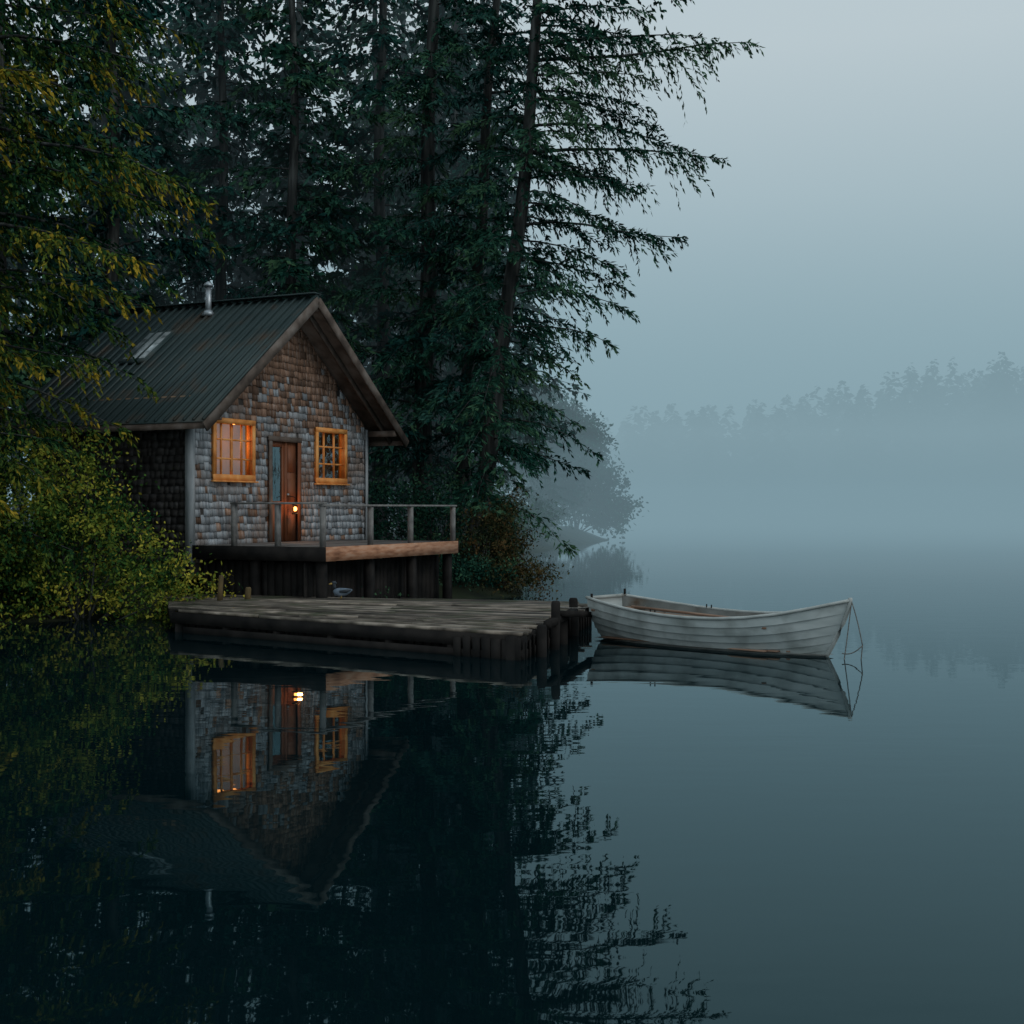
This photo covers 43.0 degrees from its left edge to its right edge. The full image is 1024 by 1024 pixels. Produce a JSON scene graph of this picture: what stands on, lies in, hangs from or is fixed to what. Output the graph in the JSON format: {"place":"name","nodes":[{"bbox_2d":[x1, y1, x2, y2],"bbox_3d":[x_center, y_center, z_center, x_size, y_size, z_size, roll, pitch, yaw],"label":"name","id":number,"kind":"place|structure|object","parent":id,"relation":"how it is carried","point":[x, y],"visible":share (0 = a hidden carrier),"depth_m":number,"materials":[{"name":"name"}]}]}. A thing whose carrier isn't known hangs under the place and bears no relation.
{"place":"outdoors","nodes":[
{"label":"outdoors","id":0,"kind":"place"},
{"bbox_2d":[0,520,1023,1023],"bbox_3d":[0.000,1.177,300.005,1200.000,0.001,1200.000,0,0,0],"label":"lake water","id":1,"kind":"structure","parent":0,"point":[588,824],"depth_m":9.03,"materials":[{"name":"liquid"}]},
{"bbox_2d":[162,575,591,660],"bbox_3d":[-3.327,2.202,22.026,9.572,2.060,5.974,0,0,17],"label":"wooden dock","id":2,"kind":"object","parent":1,"relation":"in","point":[518,630],"visible":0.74,"depth_m":20.57,"materials":[{"name":"brown wood"}]},
{"bbox_2d":[329,581,351,598],"bbox_3d":[-3.210,1.459,24.351,0.450,0.335,0.219,0,0,-20],"label":"duck","id":3,"kind":"object","parent":2,"relation":"on","point":[340,592],"visible":1,"depth_m":24.29},
{"bbox_2d":[560,588,862,659],"bbox_3d":[2.911,1.685,19.811,5.359,0.993,1.556,0,0,44],"label":"rowboat","id":4,"kind":"object","parent":1,"relation":"on","point":[806,631],"visible":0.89,"depth_m":18.96,"materials":[{"name":"paint"}]},
{"bbox_2d":[0,508,1023,623],"bbox_3d":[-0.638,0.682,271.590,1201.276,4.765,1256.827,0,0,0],"label":"ground","id":5,"kind":"structure","parent":0,"point":[575,536],"depth_m":73.16,"materials":[{"name":"soil"}]},
{"bbox_2d":[0,200,30,482],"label":"fir tree","id":6,"kind":"object","parent":5,"relation":"on","point":[6,210],"visible":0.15,"depth_m":31.72,"materials":[{"name":"green plant"}]},
{"bbox_2d":[0,537,32,626],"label":"shrub","id":7,"kind":"object","parent":5,"relation":"on","point":[10,545],"visible":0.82,"depth_m":23.17,"materials":[{"name":"green plant"}]},
{"bbox_2d":[0,195,41,494],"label":"cedar tree","id":8,"kind":"object","parent":5,"relation":"on","point":[25,319],"visible":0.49,"depth_m":28.38,"materials":[{"name":"green plant"}]},
{"bbox_2d":[3,0,73,450],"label":"fir tree","id":9,"kind":"object","parent":5,"relation":"on","point":[18,264],"visible":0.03,"depth_m":37.98,"materials":[{"name":"green plant"}]},
{"bbox_2d":[3,0,73,448],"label":"fir tree","id":10,"kind":"object","parent":5,"relation":"on","point":[7,259],"visible":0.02,"depth_m":42.98,"materials":[{"name":"green plant"}]},
{"bbox_2d":[3,3,78,523],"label":"fir tree","id":11,"kind":"object","parent":5,"relation":"on","point":[22,315],"depth_m":49.83,"materials":[{"name":"green plant"}]},
{"bbox_2d":[0,0,147,533],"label":"fir tree","id":12,"kind":"object","parent":5,"relation":"on","point":[44,111],"visible":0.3,"depth_m":34.71,"materials":[{"name":"green plant"}]},
{"bbox_2d":[11,11,166,458],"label":"fir tree","id":13,"kind":"object","parent":5,"relation":"on","point":[70,210],"visible":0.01,"depth_m":44.68,"materials":[{"name":"green plant"}]},
{"bbox_2d":[0,0,224,568],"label":"cedar tree","id":14,"kind":"object","parent":5,"relation":"on","point":[9,179],"visible":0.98,"depth_m":23.71,"materials":[{"name":"green plant"}]},
{"bbox_2d":[0,412,244,623],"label":"shrub","id":15,"kind":"object","parent":5,"relation":"on","point":[54,596],"visible":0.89,"depth_m":24.07,"materials":[{"name":"green plant"}]},
{"bbox_2d":[1,0,243,487],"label":"fir tree","id":16,"kind":"object","parent":5,"relation":"on","point":[106,229],"visible":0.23,"depth_m":36.35,"materials":[{"name":"green plant"}]},
{"bbox_2d":[5,0,239,407],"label":"fir tree","id":17,"kind":"object","parent":5,"relation":"on","point":[103,121],"visible":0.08,"depth_m":39.94,"materials":[{"name":"green plant"}]},
{"bbox_2d":[56,3,193,326],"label":"fir tree","id":18,"kind":"object","parent":5,"relation":"on","point":[145,59],"visible":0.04,"depth_m":52.96,"materials":[{"name":"green plant"}]},
{"bbox_2d":[119,0,287,303],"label":"fir tree","id":19,"kind":"object","parent":5,"relation":"on","point":[180,69],"visible":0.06,"depth_m":47.53,"materials":[{"name":"green plant"}]},
{"bbox_2d":[129,0,301,307],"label":"fir tree","id":20,"kind":"object","parent":5,"relation":"on","point":[213,109],"visible":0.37,"depth_m":38.27,"materials":[{"name":"green plant"}]},
{"bbox_2d":[122,0,320,311],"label":"fir tree","id":21,"kind":"object","parent":5,"relation":"on","point":[201,92],"visible":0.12,"depth_m":42.27,"materials":[{"name":"green plant"}]},
{"bbox_2d":[0,281,458,598],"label":"shingled cabin","id":22,"kind":"object","parent":5,"relation":"on","point":[258,428],"visible":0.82,"depth_m":27.89,"materials":[{"name":"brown wood"}]},
{"bbox_2d":[211,418,258,482],"bbox_3d":[-5.870,-1.289,27.303,0.230,1.330,1.480,0,0,26],"label":"window frame","id":23,"kind":"structure","parent":22,"relation":"in","point":[250,477],"depth_m":27.37,"materials":[{"name":"orange wood"}]},
{"bbox_2d":[268,436,301,541],"bbox_3d":[-5.097,-0.509,28.926,0.165,2.320,1.230,0,0,26],"label":"door","id":24,"kind":"structure","parent":22,"relation":"in","point":[290,453],"depth_m":29.07,"materials":[{"name":"brown wood"}]},
{"bbox_2d":[314,427,349,484],"bbox_3d":[-4.284,-1.299,30.569,0.230,1.330,1.380,0,0,26],"label":"window frame","id":25,"kind":"structure","parent":22,"relation":"in","point":[342,480],"depth_m":30.69,"materials":[{"name":"orange wood"}]},
{"bbox_2d":[226,31,311,283],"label":"fir tree","id":26,"kind":"object","parent":5,"relation":"on","point":[252,210],"visible":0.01,"depth_m":54.90,"materials":[{"name":"green plant"}]},
{"bbox_2d":[165,577,408,597],"bbox_3d":[-4.666,1.726,27.004,4.924,1.699,2.337,0,0,-20],"label":"shrub","id":27,"kind":"object","parent":5,"relation":"on","point":[400,594],"visible":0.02,"depth_m":26.97,"materials":[{"name":"green plant"}]},
{"bbox_2d":[236,1,358,327],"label":"fir tree","id":28,"kind":"object","parent":5,"relation":"on","point":[322,113],"visible":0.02,"depth_m":48.57,"materials":[{"name":"green plant"}]},
{"bbox_2d":[187,0,414,447],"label":"fir tree","id":29,"kind":"object","parent":5,"relation":"on","point":[288,266],"visible":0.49,"depth_m":37.22,"materials":[{"name":"green plant"}]},
{"bbox_2d":[193,0,411,480],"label":"fir tree","id":30,"kind":"object","parent":5,"relation":"on","point":[324,34],"visible":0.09,"depth_m":41.90,"materials":[{"name":"green plant"}]},
{"bbox_2d":[330,14,419,489],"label":"fir tree","id":31,"kind":"object","parent":5,"relation":"on","point":[347,99],"depth_m":56.74,"materials":[{"name":"green plant"}]},
{"bbox_2d":[243,0,531,539],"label":"fir tree","id":32,"kind":"object","parent":5,"relation":"on","point":[383,39],"visible":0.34,"depth_m":38.32,"materials":[{"name":"green plant"}]},
{"bbox_2d":[316,1,468,497],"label":"fir tree","id":33,"kind":"object","parent":5,"relation":"on","point":[358,81],"visible":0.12,"depth_m":43.77,"materials":[{"name":"green plant"}]},
{"bbox_2d":[335,0,473,538],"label":"fir tree","id":34,"kind":"object","parent":5,"relation":"on","point":[414,23],"visible":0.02,"depth_m":50.74,"materials":[{"name":"green plant"}]},
{"bbox_2d":[321,0,524,539],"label":"fir tree","id":35,"kind":"object","parent":5,"relation":"on","point":[431,57],"visible":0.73,"depth_m":35.87,"materials":[{"name":"green plant"}]},
{"bbox_2d":[368,451,519,558],"bbox_3d":[-2.409,0.147,34.390,5.224,3.591,3.521,0,0,0],"label":"shrub","id":36,"kind":"object","parent":5,"relation":"on","point":[425,513],"visible":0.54,"depth_m":34.12,"materials":[{"name":"green plant"}]},
{"bbox_2d":[363,522,528,593],"bbox_3d":[-2.240,1.350,30.318,5.739,2.208,2.484,0,0,-11],"label":"shrub","id":37,"kind":"object","parent":5,"relation":"on","point":[461,573],"visible":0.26,"depth_m":30.63,"materials":[{"name":"green plant"}]},
{"bbox_2d":[358,0,552,539],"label":"fir tree","id":38,"kind":"object","parent":5,"relation":"on","point":[408,46],"visible":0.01,"depth_m":47.16,"materials":[{"name":"green plant"}]},
{"bbox_2d":[352,0,575,536],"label":"fir tree","id":39,"kind":"object","parent":5,"relation":"on","point":[458,167],"visible":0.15,"depth_m":43.23,"materials":[{"name":"green plant"}]},
{"bbox_2d":[405,27,532,493],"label":"fir tree","id":40,"kind":"object","parent":5,"relation":"on","point":[512,478],"visible":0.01,"depth_m":58.64,"materials":[{"name":"green plant"}]},
{"bbox_2d":[407,473,540,561],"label":"shrub","id":41,"kind":"object","parent":5,"relation":"on","point":[509,505],"depth_m":45.46,"materials":[{"name":"green plant"}]},
{"bbox_2d":[435,489,541,560],"bbox_3d":[-0.793,0.719,39.611,3.368,3.891,9.071,0,0,0],"label":"shrub","id":42,"kind":"object","parent":5,"relation":"on","point":[511,535],"visible":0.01,"depth_m":37.29,"materials":[{"name":"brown plant"}]},
{"bbox_2d":[390,0,590,478],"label":"fir tree","id":43,"kind":"object","parent":5,"relation":"on","point":[512,200],"visible":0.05,"depth_m":50.30,"materials":[{"name":"green plant"}]},
{"bbox_2d":[433,485,573,596],"bbox_3d":[-0.300,1.001,31.792,3.650,3.312,3.225,0,0,0],"label":"shrub","id":44,"kind":"object","parent":5,"relation":"on","point":[493,538],"visible":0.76,"depth_m":31.73,"materials":[{"name":"green plant"}]},
{"bbox_2d":[472,487,537,554],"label":"shrub","id":45,"kind":"object","parent":5,"relation":"on","point":[519,506],"depth_m":50.62,"materials":[{"name":"green plant"}]},
{"bbox_2d":[6,351,1023,518],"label":"distant treeline","id":46,"kind":"object","parent":5,"relation":"on","point":[926,450],"visible":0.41,"depth_m":246.04,"materials":[{"name":"grey plant"}]},
{"bbox_2d":[374,0,655,554],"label":"fir tree","id":47,"kind":"object","parent":5,"relation":"on","point":[485,99],"visible":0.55,"depth_m":35.58,"materials":[{"name":"green plant"}]},
{"bbox_2d":[496,489,546,549],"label":"shrub","id":48,"kind":"object","parent":5,"relation":"on","point":[522,514],"visible":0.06,"depth_m":58.13,"materials":[{"name":"green plant"}]},
{"bbox_2d":[495,328,555,507],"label":"fir tree","id":49,"kind":"object","parent":5,"relation":"on","point":[525,477],"visible":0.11,"depth_m":71.81,"materials":[{"name":"green plant"}]},
{"bbox_2d":[516,487,569,542],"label":"shrub","id":50,"kind":"object","parent":5,"relation":"on","point":[539,504],"visible":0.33,"depth_m":67.33,"materials":[{"name":"green plant"}]},
{"bbox_2d":[497,370,601,528],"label":"broadleaf tree","id":51,"kind":"object","parent":5,"relation":"on","point":[573,492],"visible":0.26,"depth_m":79.44,"materials":[{"name":"green plant"}]},
{"bbox_2d":[528,389,577,529],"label":"fir tree","id":52,"kind":"object","parent":5,"relation":"on","point":[550,485],"visible":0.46,"depth_m":75.85,"materials":[{"name":"green plant"}]},
{"bbox_2d":[517,391,648,540],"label":"broadleaf tree","id":53,"kind":"object","parent":5,"relation":"on","point":[604,495],"visible":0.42,"depth_m":83.10,"materials":[{"name":"green plant"}]},
{"bbox_2d":[405,0,764,564],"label":"fir tree","id":54,"kind":"object","parent":5,"relation":"on","point":[486,477],"visible":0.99,"depth_m":33.65,"materials":[{"name":"green plant"}]},
{"bbox_2d":[5,0,1023,455],"label":"sky","id":55,"kind":"structure","parent":0,"point":[865,221],"materials":[{"name":"grey"}]}
]}

